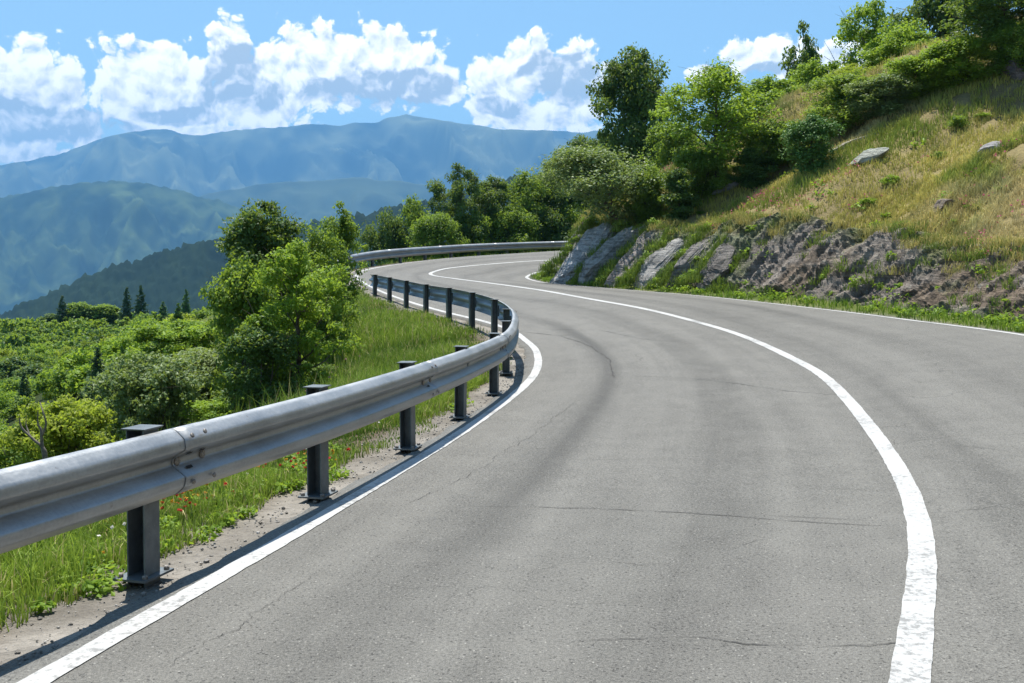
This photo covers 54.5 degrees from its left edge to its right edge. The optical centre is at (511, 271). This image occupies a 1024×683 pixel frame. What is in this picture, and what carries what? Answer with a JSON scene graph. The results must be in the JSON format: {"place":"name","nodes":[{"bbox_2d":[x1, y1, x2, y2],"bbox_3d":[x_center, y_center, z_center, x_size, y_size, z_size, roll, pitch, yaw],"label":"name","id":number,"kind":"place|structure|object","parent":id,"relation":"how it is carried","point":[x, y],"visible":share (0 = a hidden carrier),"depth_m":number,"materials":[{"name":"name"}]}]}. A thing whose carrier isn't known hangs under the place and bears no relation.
{"place":"outdoors","nodes":[
{"label":"outdoors","id":0,"kind":"place"},
{"bbox_2d":[0,180,269,314],"bbox_3d":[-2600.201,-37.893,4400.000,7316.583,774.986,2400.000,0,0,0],"label":"hill","id":1,"kind":"structure","parent":0,"point":[52,238],"depth_m":4267.98,"materials":[{"name":"blue"}]},
{"bbox_2d":[0,356,525,666],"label":"gravel","id":2,"kind":"structure","parent":0,"point":[55,645],"depth_m":6.16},
{"bbox_2d":[0,172,543,320],"bbox_3d":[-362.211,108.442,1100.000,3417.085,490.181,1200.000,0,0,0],"label":"hill","id":3,"kind":"structure","parent":0,"point":[167,276],"depth_m":1118.14,"materials":[{"name":"plant"}]},
{"bbox_2d":[0,114,601,197],"bbox_3d":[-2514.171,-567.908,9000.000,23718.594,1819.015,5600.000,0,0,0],"label":"mountain","id":4,"kind":"structure","parent":0,"point":[414,149],"depth_m":8578.33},
{"bbox_2d":[200,177,463,224],"bbox_3d":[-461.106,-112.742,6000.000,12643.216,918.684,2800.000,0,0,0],"label":"mountain","id":5,"kind":"structure","parent":0,"point":[307,201],"depth_m":5831.88,"materials":[{"name":"blue"}]},
{"bbox_2d":[0,251,1023,682],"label":"road","id":6,"kind":"structure","parent":0,"point":[616,493],"depth_m":6.23,"materials":[{"name":"asphalt"}]},
{"bbox_2d":[17,251,550,682],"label":"edge line","id":7,"kind":"object","parent":6,"relation":"on","point":[51,672],"visible":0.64,"depth_m":5.50,"materials":[{"name":"paint"}]},
{"bbox_2d":[428,260,936,682],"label":"line","id":8,"kind":"object","parent":6,"relation":"on","point":[912,660],"visible":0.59,"depth_m":5.58,"materials":[{"name":"paint"}]},
{"bbox_2d":[525,272,1023,335],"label":"edge line","id":9,"kind":"object","parent":6,"relation":"on","point":[527,276],"visible":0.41,"depth_m":20.92,"materials":[{"name":"paint"}]},
{"bbox_2d":[0,17,1023,672],"bbox_3d":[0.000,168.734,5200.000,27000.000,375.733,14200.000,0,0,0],"label":"ground","id":10,"kind":"structure","parent":0,"point":[84,613],"depth_m":11.91,"materials":[{"name":"soil"}]},
{"bbox_2d":[0,348,17,358],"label":"shrub","id":11,"kind":"object","parent":10,"relation":"on","point":[4,352],"visible":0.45,"depth_m":77.15,"materials":[{"name":"green plant"}]},
{"bbox_2d":[0,356,30,378],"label":"shrub","id":12,"kind":"object","parent":10,"relation":"on","point":[11,364],"visible":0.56,"depth_m":64.57,"materials":[{"name":"green plant"}]},
{"bbox_2d":[0,390,34,409],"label":"shrub","id":13,"kind":"object","parent":10,"relation":"on","point":[8,395],"visible":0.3,"depth_m":32.71,"materials":[{"name":"green plant"}]},
{"bbox_2d":[0,394,35,418],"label":"shrub","id":14,"kind":"object","parent":10,"relation":"on","point":[9,411],"visible":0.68,"depth_m":29.95,"materials":[{"name":"green plant"}]},
{"bbox_2d":[0,375,39,396],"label":"shrub","id":15,"kind":"object","parent":10,"relation":"on","point":[13,385],"visible":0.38,"depth_m":34.44,"materials":[{"name":"green plant"}]},
{"bbox_2d":[13,372,31,405],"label":"conifer tree","id":16,"kind":"object","parent":10,"relation":"on","point":[27,391],"visible":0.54,"depth_m":30.46,"materials":[{"name":"green plant"}]},
{"bbox_2d":[12,363,48,378],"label":"shrub","id":17,"kind":"object","parent":10,"relation":"on","point":[33,370],"visible":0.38,"depth_m":62.12,"materials":[{"name":"green plant"}]},
{"bbox_2d":[18,402,47,458],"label":"dead branch","id":18,"kind":"object","parent":10,"relation":"on","point":[43,448],"visible":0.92,"depth_m":11.99,"materials":[{"name":"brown wood"}]},
{"bbox_2d":[0,423,74,468],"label":"shrub","id":19,"kind":"object","parent":10,"relation":"on","point":[12,455],"visible":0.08,"depth_m":17.11,"materials":[{"name":"green plant"}]},
{"bbox_2d":[25,352,49,363],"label":"shrub","id":20,"kind":"object","parent":10,"relation":"on","point":[35,358],"visible":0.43,"depth_m":72.79,"materials":[{"name":"green plant"}]},
{"bbox_2d":[29,343,57,357],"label":"shrub","id":21,"kind":"object","parent":10,"relation":"on","point":[43,351],"visible":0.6,"depth_m":78.27,"materials":[{"name":"green plant"}]},
{"bbox_2d":[34,368,59,392],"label":"shrub","id":22,"kind":"object","parent":10,"relation":"on","point":[43,373],"visible":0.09,"depth_m":31.81,"materials":[{"name":"green plant"}]},
{"bbox_2d":[32,365,85,400],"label":"shrub","id":23,"kind":"object","parent":10,"relation":"on","point":[51,394],"visible":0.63,"depth_m":28.79,"materials":[{"name":"green plant"}]},
{"bbox_2d":[52,295,68,322],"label":"conifer tree","id":24,"kind":"object","parent":10,"relation":"on","point":[61,314],"visible":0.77,"depth_m":104.86,"materials":[{"name":"green plant"}]},
{"bbox_2d":[0,393,121,468],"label":"shrub","id":25,"kind":"object","parent":10,"relation":"on","point":[68,428],"visible":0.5,"depth_m":14.69,"materials":[{"name":"green plant"}]},
{"bbox_2d":[62,301,91,326],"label":"shrub","id":26,"kind":"object","parent":10,"relation":"on","point":[77,310],"visible":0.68,"depth_m":104.98,"materials":[{"name":"green plant"}]},
{"bbox_2d":[50,345,104,379],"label":"shrub","id":27,"kind":"object","parent":10,"relation":"on","point":[67,360],"visible":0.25,"depth_m":30.56,"materials":[{"name":"green plant"}]},
{"bbox_2d":[62,337,100,361],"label":"shrub","id":28,"kind":"object","parent":10,"relation":"on","point":[83,342],"visible":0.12,"depth_m":37.96,"materials":[{"name":"green plant"}]},
{"bbox_2d":[61,359,115,392],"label":"shrub","id":29,"kind":"object","parent":10,"relation":"on","point":[75,377],"visible":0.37,"depth_m":27.90,"materials":[{"name":"green plant"}]},
{"bbox_2d":[79,347,106,398],"bbox_3d":[-11.225,2.788,26.901,0.887,1.545,0.952,0,0,-28],"label":"conifer tree","id":30,"kind":"object","parent":10,"relation":"on","point":[96,366],"visible":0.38,"depth_m":26.85,"materials":[{"name":"green plant"}]},
{"bbox_2d":[75,327,122,353],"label":"shrub","id":31,"kind":"object","parent":10,"relation":"on","point":[96,337],"visible":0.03,"depth_m":41.34,"materials":[{"name":"green plant"}]},
{"bbox_2d":[83,303,121,326],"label":"shrub","id":32,"kind":"object","parent":10,"relation":"on","point":[110,312],"visible":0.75,"depth_m":105.12,"materials":[{"name":"green plant"}]},
{"bbox_2d":[0,305,212,355],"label":"shrubbery","id":33,"kind":"object","parent":10,"relation":"on","point":[36,331],"visible":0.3,"depth_m":95.83,"materials":[{"name":"green plant"}]},
{"bbox_2d":[90,334,123,358],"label":"shrub","id":34,"kind":"object","parent":10,"relation":"on","point":[107,342],"visible":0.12,"depth_m":33.41,"materials":[{"name":"green plant"}]},
{"bbox_2d":[72,397,158,440],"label":"shrub","id":35,"kind":"object","parent":10,"relation":"on","point":[112,432],"visible":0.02,"depth_m":18.23,"materials":[{"name":"green plant"}]},
{"bbox_2d":[119,287,133,325],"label":"conifer tree","id":36,"kind":"object","parent":10,"relation":"on","point":[126,303],"visible":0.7,"depth_m":104.81,"materials":[{"name":"green plant"}]},
{"bbox_2d":[97,333,158,368],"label":"shrub","id":37,"kind":"object","parent":10,"relation":"on","point":[115,349],"visible":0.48,"depth_m":30.00,"materials":[{"name":"green plant"}]},
{"bbox_2d":[132,285,148,317],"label":"conifer tree","id":38,"kind":"object","parent":10,"relation":"on","point":[139,308],"visible":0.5,"depth_m":104.81,"materials":[{"name":"green plant"}]},
{"bbox_2d":[119,318,165,337],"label":"shrub","id":39,"kind":"object","parent":10,"relation":"on","point":[138,323],"visible":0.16,"depth_m":37.10,"materials":[{"name":"green plant"}]},
{"bbox_2d":[80,349,219,444],"bbox_3d":[-6.305,2.597,17.018,2.425,2.554,2.190,0,0,32],"label":"shrub","id":40,"kind":"object","parent":10,"relation":"on","point":[155,384],"visible":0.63,"depth_m":16.72,"materials":[{"name":"green plant"}]},
{"bbox_2d":[117,319,222,368],"bbox_3d":[-7.869,2.068,24.000,2.770,1.915,2.677,0,0,24],"label":"shrub","id":41,"kind":"object","parent":10,"relation":"on","point":[182,335],"visible":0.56,"depth_m":23.57,"materials":[{"name":"green plant"}]},
{"bbox_2d":[180,289,191,313],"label":"conifer tree","id":42,"kind":"object","parent":10,"relation":"on","point":[184,304],"visible":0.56,"depth_m":104.85,"materials":[{"name":"green plant"}]},
{"bbox_2d":[138,346,242,418],"bbox_3d":[-6.049,2.338,19.371,2.407,1.778,2.665,0,0,38],"label":"shrub","id":43,"kind":"object","parent":10,"relation":"on","point":[204,357],"visible":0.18,"depth_m":19.11,"materials":[{"name":"green plant"}]},
{"bbox_2d":[186,308,213,320],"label":"shrub","id":44,"kind":"object","parent":10,"relation":"on","point":[201,315],"visible":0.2,"depth_m":42.16,"materials":[{"name":"green plant"}]},
{"bbox_2d":[178,395,243,423],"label":"shrub","id":45,"kind":"object","parent":10,"relation":"on","point":[203,405],"visible":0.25,"depth_m":16.24,"materials":[{"name":"green plant"}]},
{"bbox_2d":[198,252,302,400],"bbox_3d":[-4.936,1.400,18.494,1.908,3.565,1.751,0,0,3],"label":"broadleaf tree","id":46,"kind":"object","parent":10,"relation":"on","point":[228,300],"visible":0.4,"depth_m":18.10,"materials":[{"name":"green plant"}]},
{"bbox_2d":[0,274,518,587],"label":"guardrail","id":47,"kind":"object","parent":10,"relation":"on","point":[139,472],"visible":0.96,"depth_m":5.70,"materials":[{"name":"metal"}]},
{"bbox_2d":[215,316,314,411],"bbox_3d":[-4.005,1.722,15.902,1.609,2.082,1.578,0,0,17],"label":"bush","id":48,"kind":"object","parent":10,"relation":"on","point":[260,348],"visible":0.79,"depth_m":15.68,"materials":[{"name":"green plant"}]},
{"bbox_2d":[213,197,317,366],"bbox_3d":[-5.062,0.555,20.572,2.312,4.184,2.669,0,0,-2],"label":"broadleaf tree","id":49,"kind":"object","parent":10,"relation":"on","point":[253,231],"visible":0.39,"depth_m":20.15,"materials":[{"name":"green plant"}]},
{"bbox_2d":[235,238,364,397],"bbox_3d":[-3.556,0.986,16.641,2.153,3.132,2.054,0,0,-34],"label":"broadleaf tree","id":50,"kind":"object","parent":10,"relation":"on","point":[298,306],"visible":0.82,"depth_m":16.40,"materials":[{"name":"green plant"}]},
{"bbox_2d":[287,360,340,383],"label":"shrub","id":51,"kind":"object","parent":10,"relation":"on","point":[323,365],"visible":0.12,"depth_m":18.97,"materials":[{"name":"green plant"}]},
{"bbox_2d":[269,219,363,355],"bbox_3d":[-4.096,0.493,20.576,1.770,3.198,2.024,0,0,39],"label":"broadleaf tree","id":52,"kind":"object","parent":10,"relation":"on","point":[319,246],"visible":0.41,"depth_m":20.46,"materials":[{"name":"green plant"}]},
{"bbox_2d":[316,201,368,308],"bbox_3d":[-4.290,-0.193,25.028,1.475,3.228,1.377,0,0,2],"label":"broadleaf tree","id":53,"kind":"object","parent":10,"relation":"on","point":[345,227],"visible":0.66,"depth_m":24.90,"materials":[{"name":"green plant"}]},
{"bbox_2d":[354,206,415,268],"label":"broadleaf tree","id":54,"kind":"object","parent":10,"relation":"on","point":[388,237],"visible":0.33,"depth_m":56.95,"materials":[{"name":"green plant"}]},
{"bbox_2d":[386,193,430,261],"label":"broadleaf tree","id":55,"kind":"object","parent":10,"relation":"on","point":[409,213],"visible":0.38,"depth_m":57.48,"materials":[{"name":"green plant"}]},
{"bbox_2d":[403,212,470,260],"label":"shrub","id":56,"kind":"object","parent":10,"relation":"on","point":[433,230],"visible":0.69,"depth_m":53.72,"materials":[{"name":"green plant"}]},
{"bbox_2d":[348,241,567,269],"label":"guardrail","id":57,"kind":"object","parent":10,"relation":"on","point":[400,253],"visible":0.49,"depth_m":48.21,"materials":[{"name":"metal"}]},
{"bbox_2d":[425,162,491,256],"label":"broadleaf tree","id":58,"kind":"object","parent":10,"relation":"on","point":[456,194],"visible":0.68,"depth_m":56.48,"materials":[{"name":"green plant"}]},
{"bbox_2d":[446,209,502,256],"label":"shrub","id":59,"kind":"object","parent":10,"relation":"on","point":[473,239],"visible":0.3,"depth_m":56.28,"materials":[{"name":"green plant"}]},
{"bbox_2d":[467,174,514,253],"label":"broadleaf tree","id":60,"kind":"object","parent":10,"relation":"on","point":[493,195],"visible":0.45,"depth_m":58.22,"materials":[{"name":"green plant"}]},
{"bbox_2d":[480,205,542,254],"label":"shrub","id":61,"kind":"object","parent":10,"relation":"on","point":[520,225],"visible":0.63,"depth_m":57.40,"materials":[{"name":"green plant"}]},
{"bbox_2d":[0,210,1023,631],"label":"grass","id":62,"kind":"structure","parent":10,"relation":"on","point":[392,336],"depth_m":14.63,"materials":[{"name":"plant"}]},
{"bbox_2d":[1,57,1023,614],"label":"leafy weeds","id":63,"kind":"object","parent":10,"relation":"on","point":[89,587],"visible":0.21,"depth_m":7.53,"materials":[{"name":"green plant"}]},
{"bbox_2d":[503,168,551,251],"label":"broadleaf tree","id":64,"kind":"object","parent":10,"relation":"on","point":[522,189],"visible":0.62,"depth_m":59.39,"materials":[{"name":"green plant"}]},
{"bbox_2d":[529,205,572,251],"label":"shrub","id":65,"kind":"object","parent":10,"relation":"on","point":[552,221],"visible":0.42,"depth_m":59.18,"materials":[{"name":"green plant"}]},
{"bbox_2d":[527,163,584,251],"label":"broadleaf tree","id":66,"kind":"object","parent":10,"relation":"on","point":[555,198],"visible":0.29,"depth_m":60.66,"materials":[{"name":"green plant"}]},
{"bbox_2d":[97,135,1023,553],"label":"wild flowers","id":67,"kind":"object","parent":10,"relation":"on","point":[651,217],"visible":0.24,"depth_m":21.16,"materials":[{"name":"red plant"}]},
{"bbox_2d":[548,202,586,250],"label":"shrub","id":68,"kind":"object","parent":10,"relation":"on","point":[572,217],"visible":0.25,"depth_m":60.05,"materials":[{"name":"green plant"}]},
{"bbox_2d":[533,134,610,210],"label":"broadleaf tree","id":69,"kind":"object","parent":10,"relation":"on","point":[578,140],"visible":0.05,"depth_m":63.33,"materials":[{"name":"green plant"}]},
{"bbox_2d":[564,129,620,205],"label":"broadleaf tree","id":70,"kind":"object","parent":10,"relation":"on","point":[604,145],"visible":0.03,"depth_m":65.24,"materials":[{"name":"green plant"}]},
{"bbox_2d":[522,142,665,224],"bbox_3d":[3.050,-2.816,34.061,4.548,3.032,4.714,0,0,-38],"label":"broadleaf tree","id":71,"kind":"object","parent":10,"relation":"on","point":[576,165],"visible":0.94,"depth_m":33.20,"materials":[{"name":"green plant"}]},
{"bbox_2d":[581,41,677,212],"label":"broadleaf tree","id":72,"kind":"object","parent":10,"relation":"on","point":[626,81],"visible":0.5,"depth_m":46.23,"materials":[{"name":"green plant"}]},
{"bbox_2d":[612,163,672,222],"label":"shrub","id":73,"kind":"object","parent":10,"relation":"on","point":[646,209],"visible":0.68,"depth_m":33.41,"materials":[{"name":"green plant"}]},
{"bbox_2d":[636,115,702,171],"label":"shrub","id":74,"kind":"object","parent":10,"relation":"on","point":[667,146],"visible":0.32,"depth_m":40.62,"materials":[{"name":"green plant"}]},
{"bbox_2d":[657,167,701,221],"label":"shrub","id":75,"kind":"object","parent":10,"relation":"on","point":[678,181],"visible":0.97,"depth_m":31.76,"materials":[{"name":"green plant"}]},
{"bbox_2d":[668,146,734,198],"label":"shrub","id":76,"kind":"object","parent":10,"relation":"on","point":[705,167],"visible":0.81,"depth_m":32.77,"materials":[{"name":"green plant"}]},
{"bbox_2d":[645,56,781,176],"bbox_3d":[6.517,-4.816,33.539,4.597,4.673,4.197,0,0,39],"label":"broadleaf tree","id":77,"kind":"object","parent":10,"relation":"on","point":[717,80],"visible":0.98,"depth_m":32.86,"materials":[{"name":"green plant"}]},
{"bbox_2d":[728,146,780,188],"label":"shrub","id":78,"kind":"object","parent":10,"relation":"on","point":[750,170],"visible":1,"depth_m":32.27,"materials":[{"name":"green plant"}]},
{"bbox_2d":[720,74,812,108],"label":"shrub","id":79,"kind":"object","parent":10,"relation":"on","point":[774,86],"visible":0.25,"depth_m":40.55,"materials":[{"name":"green plant"}]},
{"bbox_2d":[735,116,813,169],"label":"shrub","id":80,"kind":"object","parent":10,"relation":"on","point":[768,135],"visible":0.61,"depth_m":32.66,"materials":[{"name":"green plant"}]},
{"bbox_2d":[553,211,1023,321],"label":"rocky bank","id":81,"kind":"structure","parent":10,"relation":"on","point":[785,266],"depth_m":23.69,"materials":[{"name":"stone"}]},
{"bbox_2d":[549,222,613,284],"bbox_3d":[2.502,-0.504,33.952,2.501,2.454,1.327,0,0,-34],"label":"rock slab","id":82,"kind":"object","parent":81,"relation":"on","point":[589,238],"visible":0.59,"depth_m":33.59,"materials":[{"name":"stone"}]},
{"bbox_2d":[578,226,632,285],"bbox_3d":[3.215,-0.470,32.791,2.395,2.120,0.777,0,0,-28],"label":"rock slab","id":83,"kind":"object","parent":81,"relation":"on","point":[607,248],"visible":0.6,"depth_m":32.41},
{"bbox_2d":[603,225,656,287],"bbox_3d":[3.924,-0.414,31.440,2.442,2.198,0.645,0,0,-33],"label":"rock slab","id":84,"kind":"object","parent":81,"relation":"on","point":[627,259],"visible":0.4,"depth_m":31.16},
{"bbox_2d":[633,238,683,288],"bbox_3d":[4.601,-0.242,30.155,1.853,1.621,0.953,0,0,-24],"label":"rock slab","id":85,"kind":"object","parent":81,"relation":"on","point":[655,261],"visible":0.59,"depth_m":29.88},
{"bbox_2d":[666,235,711,289],"bbox_3d":[5.295,-0.263,28.932,1.942,1.741,0.681,0,0,-25],"label":"rock slab","id":86,"kind":"object","parent":81,"relation":"on","point":[683,264],"visible":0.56,"depth_m":28.62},
{"bbox_2d":[696,243,735,291],"bbox_3d":[5.836,-0.125,27.601,1.463,1.452,0.760,0,0,-37],"label":"rock slab","id":87,"kind":"object","parent":81,"relation":"on","point":[721,261],"visible":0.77,"depth_m":27.38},
{"bbox_2d":[573,33,1023,291],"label":"dry grass","id":88,"kind":"structure","parent":10,"relation":"on","point":[961,163],"depth_m":26.54,"materials":[{"name":"plant"}]},
{"bbox_2d":[778,19,822,87],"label":"broadleaf tree","id":89,"kind":"object","parent":10,"relation":"on","point":[808,53],"visible":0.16,"depth_m":45.77,"materials":[{"name":"green plant"}]},
{"bbox_2d":[781,57,831,92],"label":"shrub","id":90,"kind":"object","parent":10,"relation":"on","point":[811,71],"visible":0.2,"depth_m":42.81,"materials":[{"name":"green plant"}]},
{"bbox_2d":[777,113,845,173],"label":"shrub","id":91,"kind":"object","parent":10,"relation":"on","point":[812,129],"visible":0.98,"depth_m":29.38,"materials":[{"name":"dark leaf"},{"name":"bark"}]},
{"bbox_2d":[799,68,883,139],"bbox_3d":[10.973,-5.420,32.430,3.473,2.438,3.037,0,0,-44],"label":"shrub","id":92,"kind":"object","parent":10,"relation":"on","point":[835,93],"visible":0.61,"depth_m":32.07,"materials":[{"name":"green plant"}]},
{"bbox_2d":[812,63,876,92],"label":"shrub","id":93,"kind":"object","parent":10,"relation":"on","point":[842,70],"visible":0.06,"depth_m":39.06,"materials":[{"name":"green plant"}]},
{"bbox_2d":[847,147,888,165],"bbox_3d":[9.944,-3.228,27.791,1.116,0.479,0.554,0,0,14],"label":"boulder","id":94,"kind":"object","parent":10,"relation":"on","point":[869,154],"visible":0.84,"depth_m":27.59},
{"bbox_2d":[824,0,929,72],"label":"broadleaf tree","id":95,"kind":"object","parent":10,"relation":"on","point":[853,34],"visible":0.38,"depth_m":41.64,"materials":[{"name":"green plant"}]},
{"bbox_2d":[829,71,934,122],"bbox_3d":[11.703,-5.519,31.317,2.803,1.541,2.996,0,0,-23],"label":"shrub","id":96,"kind":"object","parent":10,"relation":"on","point":[882,84],"visible":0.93,"depth_m":30.88,"materials":[{"name":"green plant"}]},
{"bbox_2d":[878,173,899,184],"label":"shrub","id":97,"kind":"object","parent":10,"relation":"on","point":[887,180],"visible":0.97,"depth_m":26.31,"materials":[{"name":"green plant"}]},
{"bbox_2d":[856,26,941,69],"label":"bush","id":98,"kind":"object","parent":10,"relation":"on","point":[895,42],"visible":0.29,"depth_m":39.62,"materials":[{"name":"green plant"}]},
{"bbox_2d":[870,53,963,100],"bbox_3d":[12.849,-6.053,31.370,2.975,1.515,3.286,0,0,33],"label":"shrub","id":99,"kind":"object","parent":10,"relation":"on","point":[905,66],"visible":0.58,"depth_m":30.76,"materials":[{"name":"green plant"}]},
{"bbox_2d":[932,198,953,211],"bbox_3d":[10.257,-1.571,23.697,0.503,0.361,0.462,0,0,44],"label":"boulder","id":100,"kind":"object","parent":10,"relation":"on","point":[940,203],"visible":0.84,"depth_m":23.57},
{"bbox_2d":[881,0,1007,39],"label":"broadleaf tree","id":101,"kind":"object","parent":10,"relation":"on","point":[923,9],"visible":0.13,"depth_m":47.91,"materials":[{"name":"green plant"}]},
{"bbox_2d":[911,34,1002,90],"bbox_3d":[13.596,-6.308,30.186,2.999,1.639,2.716,0,0,43],"label":"shrub","id":102,"kind":"object","parent":10,"relation":"on","point":[956,52],"visible":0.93,"depth_m":29.78,"materials":[{"name":"green plant"}]},
{"bbox_2d":[944,114,969,128],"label":"shrub","id":103,"kind":"object","parent":10,"relation":"on","point":[961,120],"visible":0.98,"depth_m":28.12,"materials":[{"name":"green plant"}]},
{"bbox_2d":[935,0,1023,52],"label":"broadleaf tree","id":104,"kind":"object","parent":10,"relation":"on","point":[996,10],"visible":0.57,"depth_m":29.53,"materials":[{"name":"green plant"}]},
{"bbox_2d":[977,141,1002,152],"bbox_3d":[12.287,-3.142,25.466,0.647,0.440,0.683,0,0,-24],"label":"boulder","id":105,"kind":"object","parent":10,"relation":"on","point":[987,147],"visible":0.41,"depth_m":25.34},
{"bbox_2d":[972,15,1023,77],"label":"shrub","id":106,"kind":"object","parent":10,"relation":"on","point":[1011,30],"visible":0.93,"depth_m":29.03,"materials":[{"name":"green plant"}]},
{"bbox_2d":[1003,58,1023,80],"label":"boulder","id":107,"kind":"object","parent":10,"relation":"on","point":[1015,72],"visible":0.82,"depth_m":28.96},
{"bbox_2d":[0,0,1023,164],"label":"sky","id":108,"kind":"structure","parent":0,"point":[74,73],"materials":[{"name":"blue"}]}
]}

